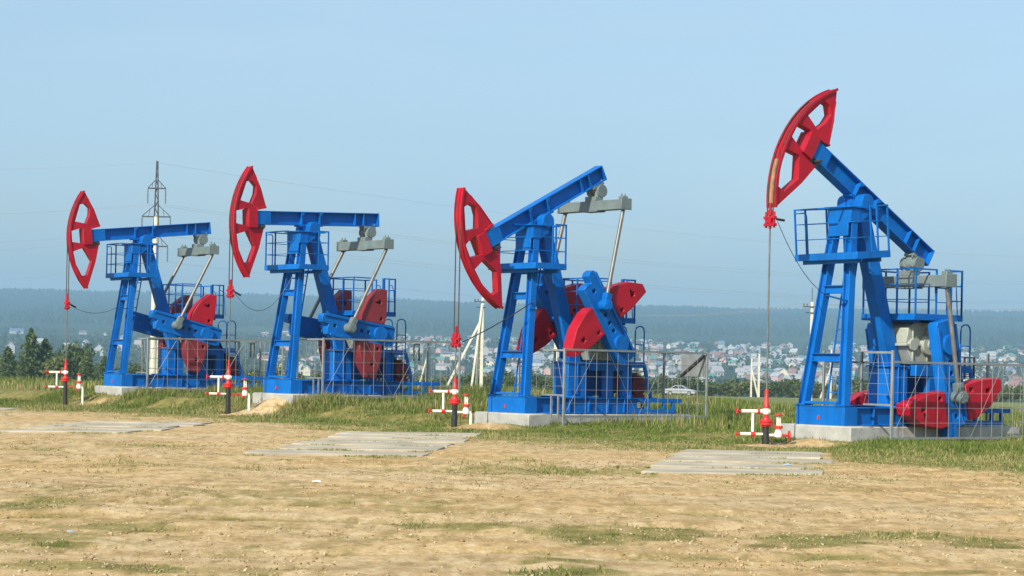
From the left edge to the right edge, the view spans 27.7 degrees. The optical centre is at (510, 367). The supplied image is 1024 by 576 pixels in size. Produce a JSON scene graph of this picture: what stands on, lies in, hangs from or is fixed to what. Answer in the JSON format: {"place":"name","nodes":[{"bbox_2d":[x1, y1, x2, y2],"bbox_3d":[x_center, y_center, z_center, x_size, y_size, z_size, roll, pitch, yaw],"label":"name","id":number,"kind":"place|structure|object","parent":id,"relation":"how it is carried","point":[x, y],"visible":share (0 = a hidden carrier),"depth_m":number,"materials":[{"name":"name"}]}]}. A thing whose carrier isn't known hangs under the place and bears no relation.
{"place":"outdoors","nodes":[
{"label":"outdoors","id":0,"kind":"place"},
{"bbox_2d":[0,407,830,475],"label":"seam grass","id":1,"kind":"structure","parent":0,"point":[393,455],"depth_m":39.33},
{"bbox_2d":[0,385,1023,575],"bbox_3d":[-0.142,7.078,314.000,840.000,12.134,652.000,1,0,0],"label":"ground","id":2,"kind":"structure","parent":0,"point":[453,552],"depth_m":23.80,"materials":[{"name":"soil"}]},
{"bbox_2d":[0,346,17,378],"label":"conifer","id":3,"kind":"object","parent":2,"relation":"on","point":[7,360],"visible":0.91,"depth_m":245.60,"materials":[{"name":"green plant"}]},
{"bbox_2d":[0,357,25,378],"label":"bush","id":4,"kind":"object","parent":2,"relation":"on","point":[17,369],"visible":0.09,"depth_m":323.06,"materials":[{"name":"green plant"}]},
{"bbox_2d":[15,358,27,378],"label":"conifer","id":5,"kind":"object","parent":2,"relation":"on","point":[21,367],"visible":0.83,"depth_m":237.84,"materials":[{"name":"green plant"}]},
{"bbox_2d":[13,327,42,379],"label":"conifer","id":6,"kind":"object","parent":2,"relation":"on","point":[30,347],"visible":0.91,"depth_m":249.61,"materials":[{"name":"green plant"}]},
{"bbox_2d":[32,338,54,378],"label":"conifer","id":7,"kind":"object","parent":2,"relation":"on","point":[46,349],"visible":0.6,"depth_m":251.60,"materials":[{"name":"green plant"}]},
{"bbox_2d":[41,352,69,380],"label":"broadleaf tree","id":8,"kind":"object","parent":2,"relation":"on","point":[57,363],"visible":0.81,"depth_m":239.76,"materials":[{"name":"green plant"}]},
{"bbox_2d":[44,344,82,378],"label":"broadleaf tree","id":9,"kind":"object","parent":2,"relation":"on","point":[77,360],"visible":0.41,"depth_m":245.74,"materials":[{"name":"green plant"}]},
{"bbox_2d":[45,359,83,404],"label":"wellhead","id":10,"kind":"object","parent":2,"relation":"on","point":[65,379],"visible":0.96,"depth_m":72.03,"materials":[{"name":"white paint"}]},
{"bbox_2d":[0,429,140,432],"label":"concrete slab","id":11,"kind":"structure","parent":2,"relation":"on","point":[48,431],"depth_m":46.51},
{"bbox_2d":[67,341,95,379],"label":"broadleaf tree","id":12,"kind":"object","parent":2,"relation":"on","point":[81,352],"visible":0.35,"depth_m":250.28,"materials":[{"name":"green plant"}]},
{"bbox_2d":[76,353,99,381],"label":"conifer","id":13,"kind":"object","parent":2,"relation":"on","point":[86,364],"visible":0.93,"depth_m":243.72,"materials":[{"name":"green plant"}]},
{"bbox_2d":[19,426,173,430],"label":"concrete slab","id":14,"kind":"structure","parent":2,"relation":"on","point":[95,428],"depth_m":48.33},
{"bbox_2d":[93,363,101,380],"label":"bush","id":15,"kind":"object","parent":2,"relation":"on","point":[96,367],"visible":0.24,"depth_m":321.71,"materials":[{"name":"green plant"}]},
{"bbox_2d":[97,356,113,381],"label":"conifer","id":16,"kind":"object","parent":2,"relation":"on","point":[102,365],"visible":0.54,"depth_m":261.71,"materials":[{"name":"green plant"}]},
{"bbox_2d":[43,424,178,427],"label":"concrete slab","id":17,"kind":"structure","parent":2,"relation":"on","point":[153,426],"depth_m":50.42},
{"bbox_2d":[114,362,145,373],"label":"bush","id":18,"kind":"object","parent":2,"relation":"on","point":[130,370],"visible":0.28,"depth_m":311.74,"materials":[{"name":"green plant"}]},
{"bbox_2d":[64,422,203,426],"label":"concrete slab","id":19,"kind":"structure","parent":2,"relation":"on","point":[179,424],"depth_m":52.32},
{"bbox_2d":[88,421,210,423],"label":"concrete slab","id":20,"kind":"structure","parent":2,"relation":"on","point":[154,422],"depth_m":54.08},
{"bbox_2d":[141,161,170,374],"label":"power pole","id":21,"kind":"object","parent":2,"relation":"on","point":[152,363],"visible":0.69,"depth_m":234.81,"materials":[{"name":"concrete"}]},
{"bbox_2d":[173,236,930,302],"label":"power line","id":22,"kind":"object","parent":21,"relation":"attached to","point":[508,275],"visible":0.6,"depth_m":272.75,"materials":[{"name":"metal"}]},
{"bbox_2d":[149,204,975,283],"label":"power line","id":23,"kind":"object","parent":21,"relation":"attached to","point":[564,256],"visible":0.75,"depth_m":288.19,"materials":[{"name":"metal"}]},
{"bbox_2d":[170,262,1003,323],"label":"power line","id":24,"kind":"object","parent":21,"relation":"attached to","point":[663,311],"visible":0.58,"depth_m":306.30,"materials":[{"name":"metal"}]},
{"bbox_2d":[165,204,1012,281],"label":"power line","id":25,"kind":"object","parent":21,"relation":"attached to","point":[589,256],"visible":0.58,"depth_m":289.82,"materials":[{"name":"metal"}]},
{"bbox_2d":[189,235,1023,301],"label":"power line","id":26,"kind":"object","parent":21,"relation":"attached to","point":[650,285],"visible":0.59,"depth_m":297.80,"materials":[{"name":"metal"}]},
{"bbox_2d":[95,385,252,394],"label":"concrete foundation","id":27,"kind":"object","parent":2,"relation":"on","point":[117,390],"visible":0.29,"depth_m":72.81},
{"bbox_2d":[64,191,263,387],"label":"pumpjack","id":28,"kind":"object","parent":27,"relation":"on","point":[181,317],"visible":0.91,"depth_m":73.63,"materials":[{"name":"blue paint"}]},
{"bbox_2d":[137,337,283,389],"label":"fence","id":29,"kind":"object","parent":27,"relation":"on","point":[207,349],"visible":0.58,"depth_m":73.81,"materials":[{"name":"metal"}]},
{"bbox_2d":[206,360,249,413],"bbox_3d":[-8.572,0.676,63.174,1.348,1.836,0.305,1,0,-12],"label":"wellhead","id":30,"kind":"object","parent":2,"relation":"on","point":[228,385],"visible":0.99,"depth_m":63.12,"materials":[{"name":"white paint"}]},
{"bbox_2d":[233,369,258,383],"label":"bush","id":31,"kind":"object","parent":2,"relation":"on","point":[250,374],"visible":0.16,"depth_m":299.69,"materials":[{"name":"green plant"}]},
{"bbox_2d":[243,367,265,384],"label":"bush","id":32,"kind":"object","parent":2,"relation":"on","point":[262,373],"visible":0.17,"depth_m":314.55,"materials":[{"name":"green plant"}]},
{"bbox_2d":[274,364,287,378],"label":"bush","id":33,"kind":"object","parent":2,"relation":"on","point":[277,371],"visible":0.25,"depth_m":337.80,"materials":[{"name":"green plant"}]},
{"bbox_2d":[309,371,321,379],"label":"bush","id":34,"kind":"object","parent":2,"relation":"on","point":[317,375],"visible":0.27,"depth_m":309.25,"materials":[{"name":"green plant"}]},
{"bbox_2d":[244,449,431,456],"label":"concrete slab","id":35,"kind":"structure","parent":2,"relation":"on","point":[267,452],"depth_m":37.96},
{"bbox_2d":[252,392,425,403],"bbox_3d":[-4.930,1.198,66.144,6.280,0.748,2.280,1,0,-39],"label":"concrete foundation","id":36,"kind":"object","parent":2,"relation":"on","point":[257,396],"visible":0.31,"depth_m":64.35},
{"bbox_2d":[226,166,440,394],"bbox_3d":[-5.575,-2.661,65.551,7.650,6.939,2.890,1,0,-39],"label":"pumpjack","id":37,"kind":"object","parent":36,"relation":"on","point":[339,317],"visible":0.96,"depth_m":64.97,"materials":[{"name":"blue paint"}]},
{"bbox_2d":[296,338,460,397],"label":"fence","id":38,"kind":"object","parent":36,"relation":"on","point":[394,341],"visible":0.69,"depth_m":65.38,"materials":[{"name":"metal"}]},
{"bbox_2d":[277,445,444,451],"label":"concrete slab","id":39,"kind":"structure","parent":2,"relation":"on","point":[384,448],"depth_m":40.41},
{"bbox_2d":[292,441,454,446],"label":"concrete slab","id":40,"kind":"structure","parent":2,"relation":"on","point":[366,443],"depth_m":42.46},
{"bbox_2d":[312,438,469,442],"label":"concrete slab","id":41,"kind":"structure","parent":2,"relation":"on","point":[404,440],"depth_m":44.65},
{"bbox_2d":[328,434,465,438],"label":"concrete slab","id":42,"kind":"structure","parent":2,"relation":"on","point":[382,436],"depth_m":46.78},
{"bbox_2d":[335,431,481,436],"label":"concrete slab","id":43,"kind":"structure","parent":2,"relation":"on","point":[412,433],"depth_m":48.81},
{"bbox_2d":[414,374,429,386],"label":"bush","id":44,"kind":"object","parent":2,"relation":"on","point":[423,379],"visible":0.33,"depth_m":322.12,"materials":[{"name":"green plant"}]},
{"bbox_2d":[429,376,448,383],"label":"bush","id":45,"kind":"object","parent":2,"relation":"on","point":[443,380],"visible":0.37,"depth_m":339.31,"materials":[{"name":"green plant"}]},
{"bbox_2d":[428,377,471,426],"bbox_3d":[-1.560,0.979,54.231,1.148,1.499,0.305,1,0,-8],"label":"wellhead","id":46,"kind":"object","parent":2,"relation":"on","point":[454,401],"visible":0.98,"depth_m":54.19,"materials":[{"name":"white paint"}]},
{"bbox_2d":[446,373,463,387],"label":"bush","id":47,"kind":"object","parent":2,"relation":"on","point":[461,379],"visible":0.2,"depth_m":319.99,"materials":[{"name":"green plant"}]},
{"bbox_2d":[447,297,486,386],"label":"power pole","id":48,"kind":"object","parent":2,"relation":"on","point":[480,338],"visible":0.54,"depth_m":199.87,"materials":[{"name":"concrete"}]},
{"bbox_2d":[460,373,485,386],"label":"bush","id":49,"kind":"object","parent":2,"relation":"on","point":[467,379],"visible":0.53,"depth_m":302.55,"materials":[{"name":"green plant"}]},
{"bbox_2d":[483,375,492,387],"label":"bush","id":50,"kind":"object","parent":2,"relation":"on","point":[489,381],"visible":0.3,"depth_m":310.62,"materials":[{"name":"green plant"}]},
{"bbox_2d":[502,369,514,386],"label":"bush","id":51,"kind":"object","parent":2,"relation":"on","point":[509,374],"visible":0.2,"depth_m":318.81,"materials":[{"name":"green plant"}]},
{"bbox_2d":[503,376,516,389],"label":"bush","id":52,"kind":"object","parent":2,"relation":"on","point":[510,381],"visible":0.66,"depth_m":306.79,"materials":[{"name":"green plant"}]},
{"bbox_2d":[0,380,1023,488],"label":"grass","id":53,"kind":"structure","parent":2,"relation":"on","point":[326,400],"depth_m":54.52,"materials":[{"name":"plant"}]},
{"bbox_2d":[0,374,1023,434],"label":"tall grass","id":54,"kind":"structure","parent":2,"relation":"on","point":[42,382],"depth_m":64.57,"materials":[{"name":"plant"}]},
{"bbox_2d":[0,433,1023,575],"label":"dry stubble","id":55,"kind":"object","parent":2,"relation":"on","point":[672,542],"visible":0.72,"depth_m":25.85,"materials":[{"name":"plant"}]},
{"bbox_2d":[1,443,1023,575],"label":"weeds","id":56,"kind":"object","parent":2,"relation":"on","point":[561,568],"visible":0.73,"depth_m":20.74,"materials":[{"name":"green plant"}]},
{"bbox_2d":[531,371,551,389],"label":"bush","id":57,"kind":"object","parent":2,"relation":"on","point":[541,382],"visible":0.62,"depth_m":301.85,"materials":[{"name":"green plant"}]},
{"bbox_2d":[475,411,688,426],"bbox_3d":[2.154,1.605,57.246,6.280,0.748,2.280,1,0,-40],"label":"concrete foundation","id":58,"kind":"object","parent":2,"relation":"on","point":[532,419],"visible":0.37,"depth_m":55.54,"materials":[{"name":"concrete"}]},
{"bbox_2d":[450,165,681,413],"bbox_3d":[1.512,-2.189,56.646,7.650,6.811,2.890,1,0,-40],"label":"pumpjack","id":59,"kind":"object","parent":58,"relation":"on","point":[591,312],"visible":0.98,"depth_m":55.99,"materials":[{"name":"blue paint"}]},
{"bbox_2d":[517,348,708,425],"bbox_3d":[2.316,0.643,57.410,5.308,2.281,3.528,1,0,-40],"label":"fence","id":60,"kind":"object","parent":58,"relation":"on","point":[695,366],"visible":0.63,"depth_m":57.23,"materials":[{"name":"metal"}]},
{"bbox_2d":[650,373,676,393],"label":"bush","id":61,"kind":"object","parent":2,"relation":"on","point":[669,382],"visible":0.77,"depth_m":303.36,"materials":[{"name":"green plant"}]},
{"bbox_2d":[665,385,696,394],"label":"parked car","id":62,"kind":"object","parent":2,"relation":"on","point":[684,389],"visible":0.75,"depth_m":287.31,"materials":[{"name":"silver metal"}]},
{"bbox_2d":[673,373,704,394],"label":"bush","id":63,"kind":"object","parent":2,"relation":"on","point":[699,384],"visible":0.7,"depth_m":306.16,"materials":[{"name":"green plant"}]},
{"bbox_2d":[700,381,720,395],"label":"bush","id":64,"kind":"object","parent":2,"relation":"on","point":[712,386],"visible":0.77,"depth_m":309.26,"materials":[{"name":"green plant"}]},
{"bbox_2d":[714,379,732,396],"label":"bush","id":65,"kind":"object","parent":2,"relation":"on","point":[723,387],"visible":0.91,"depth_m":311.22,"materials":[{"name":"green plant"}]},
{"bbox_2d":[716,377,742,396],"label":"bush","id":66,"kind":"object","parent":2,"relation":"on","point":[734,380],"visible":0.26,"depth_m":320.24,"materials":[{"name":"green plant"}]},
{"bbox_2d":[641,467,823,474],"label":"concrete slab","id":67,"kind":"structure","parent":2,"relation":"on","point":[677,470],"depth_m":33.79,"materials":[{"name":"concrete"}]},
{"bbox_2d":[651,461,814,468],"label":"concrete slab","id":68,"kind":"structure","parent":2,"relation":"on","point":[713,465],"depth_m":35.70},
{"bbox_2d":[729,379,753,396],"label":"bush","id":69,"kind":"object","parent":2,"relation":"on","point":[744,386],"visible":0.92,"depth_m":307.94,"materials":[{"name":"green plant"}]},
{"bbox_2d":[670,453,822,458],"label":"concrete slab","id":70,"kind":"structure","parent":2,"relation":"on","point":[794,456],"depth_m":39.80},
{"bbox_2d":[663,456,832,463],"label":"concrete slab","id":71,"kind":"structure","parent":2,"relation":"on","point":[730,460],"depth_m":37.83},
{"bbox_2d":[678,449,823,454],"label":"concrete slab","id":72,"kind":"structure","parent":2,"relation":"on","point":[699,451],"depth_m":41.96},
{"bbox_2d":[750,358,756,396],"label":"power pole","id":73,"kind":"object","parent":2,"relation":"on","point":[751,375],"visible":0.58,"depth_m":291.89,"materials":[{"name":"concrete"}]},
{"bbox_2d":[757,354,759,396],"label":"power pole","id":74,"kind":"object","parent":2,"relation":"on","point":[758,389],"visible":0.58,"depth_m":287.87,"materials":[{"name":"concrete"}]},
{"bbox_2d":[735,389,790,443],"bbox_3d":[5.668,1.188,46.652,1.228,1.429,0.305,1,0,-3],"label":"wellhead","id":75,"kind":"object","parent":2,"relation":"on","point":[765,422],"visible":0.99,"depth_m":46.61,"materials":[{"name":"white paint"}]},
{"bbox_2d":[755,378,773,396],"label":"bush","id":76,"kind":"object","parent":2,"relation":"on","point":[763,389],"visible":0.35,"depth_m":334.43,"materials":[{"name":"green plant"}]},
{"bbox_2d":[761,380,785,397],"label":"bush","id":77,"kind":"object","parent":2,"relation":"on","point":[776,386],"visible":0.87,"depth_m":319.29,"materials":[{"name":"green plant"}]},
{"bbox_2d":[771,378,792,397],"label":"bush","id":78,"kind":"object","parent":2,"relation":"on","point":[785,387],"visible":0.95,"depth_m":319.67,"materials":[{"name":"green plant"}]},
{"bbox_2d":[788,377,801,397],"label":"bush","id":79,"kind":"object","parent":2,"relation":"on","point":[795,383],"visible":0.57,"depth_m":310.07,"materials":[{"name":"green plant"}]},
{"bbox_2d":[803,288,814,400],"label":"power pole","id":80,"kind":"object","parent":2,"relation":"on","point":[811,312],"visible":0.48,"depth_m":189.88,"materials":[{"name":"concrete"}]},
{"bbox_2d":[628,303,803,315],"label":"power line","id":81,"kind":"object","parent":80,"relation":"attached to","point":[717,313],"visible":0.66,"depth_m":188.09,"materials":[{"name":"metal"}]},
{"bbox_2d":[830,304,1006,309],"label":"power line","id":82,"kind":"object","parent":80,"relation":"attached to","point":[963,309],"visible":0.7,"depth_m":193.57,"materials":[{"name":"metal"}]},
{"bbox_2d":[797,380,821,397],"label":"bush","id":83,"kind":"object","parent":2,"relation":"on","point":[816,387],"visible":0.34,"depth_m":306.61,"materials":[{"name":"green plant"}]},
{"bbox_2d":[819,349,831,398],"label":"power pole","id":84,"kind":"object","parent":2,"relation":"on","point":[830,395],"visible":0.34,"depth_m":287.89,"materials":[{"name":"concrete"}]},
{"bbox_2d":[825,383,837,398],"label":"bush","id":85,"kind":"object","parent":2,"relation":"on","point":[835,389],"visible":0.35,"depth_m":314.55,"materials":[{"name":"green plant"}]},
{"bbox_2d":[851,383,859,393],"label":"bush","id":86,"kind":"object","parent":2,"relation":"on","point":[855,387],"visible":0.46,"depth_m":303.91,"materials":[{"name":"green plant"}]},
{"bbox_2d":[851,375,867,389],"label":"bush","id":87,"kind":"object","parent":2,"relation":"on","point":[856,380],"visible":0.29,"depth_m":305.54,"materials":[{"name":"green plant"}]},
{"bbox_2d":[781,423,1018,441],"bbox_3d":[9.446,1.726,49.445,6.280,0.748,2.280,1,0,-37],"label":"concrete foundation","id":88,"kind":"object","parent":2,"relation":"on","point":[838,433],"visible":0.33,"depth_m":48.04,"materials":[{"name":"concrete"}]},
{"bbox_2d":[763,88,1010,436],"bbox_3d":[8.803,-2.375,48.895,7.600,8.033,2.890,1,0,-37],"label":"pumpjack","id":89,"kind":"object","parent":88,"relation":"on","point":[856,211],"visible":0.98,"depth_m":48.30,"materials":[{"name":"blue paint"}]},
{"bbox_2d":[822,350,1023,440],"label":"fence","id":90,"kind":"object","parent":2,"relation":"on","point":[987,364],"visible":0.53,"depth_m":48.15,"materials":[{"name":"metal"}]},
{"bbox_2d":[997,390,1013,401],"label":"bush","id":91,"kind":"object","parent":2,"relation":"on","point":[1006,396],"visible":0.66,"depth_m":303.79,"materials":[{"name":"green plant"}]},
{"bbox_2d":[1000,383,1022,401],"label":"bush","id":92,"kind":"object","parent":2,"relation":"on","point":[1015,395],"visible":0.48,"depth_m":310.52,"materials":[{"name":"green plant"}]},
{"bbox_2d":[1014,386,1023,401],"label":"bush","id":93,"kind":"object","parent":2,"relation":"on","point":[1019,390],"visible":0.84,"depth_m":306.50,"materials":[{"name":"green plant"}]},
{"bbox_2d":[0,293,1023,401],"bbox_3d":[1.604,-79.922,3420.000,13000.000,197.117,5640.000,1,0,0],"label":"hillside","id":94,"kind":"structure","parent":0,"point":[796,341],"depth_m":2785.26,"materials":[{"name":"plant"}]},
{"bbox_2d":[5,341,14,352],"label":"house","id":95,"kind":"structure","parent":94,"relation":"on","point":[10,344],"depth_m":1662.80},
{"bbox_2d":[9,328,23,333],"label":"house","id":96,"kind":"structure","parent":94,"relation":"on","point":[14,330],"depth_m":2452.57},
{"bbox_2d":[93,343,104,355],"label":"house","id":97,"kind":"structure","parent":94,"relation":"on","point":[98,347],"depth_m":1635.28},
{"bbox_2d":[302,365,311,375],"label":"house","id":98,"kind":"structure","parent":94,"relation":"on","point":[306,368],"depth_m":1283.55,"materials":[{"name":"white metal"}]},
{"bbox_2d":[431,356,446,363],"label":"house","id":99,"kind":"structure","parent":94,"relation":"on","point":[443,359],"depth_m":1598.20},
{"bbox_2d":[0,287,1023,344],"bbox_3d":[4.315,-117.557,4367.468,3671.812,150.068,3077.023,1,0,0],"label":"forest","id":100,"kind":"object","parent":94,"relation":"on","point":[438,316],"visible":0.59,"depth_m":4114.08,"materials":[{"name":"plant"}]},
{"bbox_2d":[0,324,1023,401],"bbox_3d":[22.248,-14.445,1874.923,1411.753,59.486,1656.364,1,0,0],"label":"village trees","id":101,"kind":"object","parent":94,"relation":"on","point":[246,365],"visible":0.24,"depth_m":1822.79,"materials":[{"name":"green plant"}]},
{"bbox_2d":[520,362,543,370],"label":"house","id":102,"kind":"structure","parent":94,"relation":"on","point":[535,365],"depth_m":1463.34,"materials":[{"name":"white metal"}]},
{"bbox_2d":[257,331,1023,387],"bbox_3d":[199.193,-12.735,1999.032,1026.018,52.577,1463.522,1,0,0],"label":"houses","id":103,"kind":"structure","parent":94,"relation":"on","point":[774,374],"depth_m":1800.98,"materials":[{"name":"white metal"}]},
{"bbox_2d":[647,355,656,363],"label":"house","id":104,"kind":"structure","parent":94,"relation":"on","point":[651,358],"depth_m":1701.80,"materials":[{"name":"brick"}]},
{"bbox_2d":[709,366,724,375],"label":"house","id":105,"kind":"structure","parent":94,"relation":"on","point":[718,371],"depth_m":1438.42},
{"bbox_2d":[714,352,724,359],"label":"house","id":106,"kind":"structure","parent":94,"relation":"on","point":[719,355],"depth_m":1884.56,"materials":[{"name":"brick"}]},
{"bbox_2d":[737,367,744,377],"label":"house","id":107,"kind":"structure","parent":94,"relation":"on","point":[740,371],"depth_m":1421.72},
{"bbox_2d":[744,372,760,379],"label":"house","id":108,"kind":"structure","parent":94,"relation":"on","point":[747,375],"depth_m":1380.80,"materials":[{"name":"brick"}]},
{"bbox_2d":[787,368,797,375],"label":"house","id":109,"kind":"structure","parent":94,"relation":"on","point":[792,371],"depth_m":1413.00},
{"bbox_2d":[784,357,805,365],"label":"house","id":110,"kind":"structure","parent":94,"relation":"on","point":[787,360],"depth_m":1758.00,"materials":[{"name":"white metal"}]},
{"bbox_2d":[790,373,802,380],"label":"house","id":111,"kind":"structure","parent":94,"relation":"on","point":[799,376],"depth_m":1300.91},
{"bbox_2d":[1008,380,1019,388],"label":"house","id":112,"kind":"structure","parent":94,"relation":"on","point":[1012,382],"depth_m":1224.05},
{"bbox_2d":[0,0,1023,312],"label":"sky","id":113,"kind":"structure","parent":0,"point":[684,107],"materials":[{"name":"blue"}]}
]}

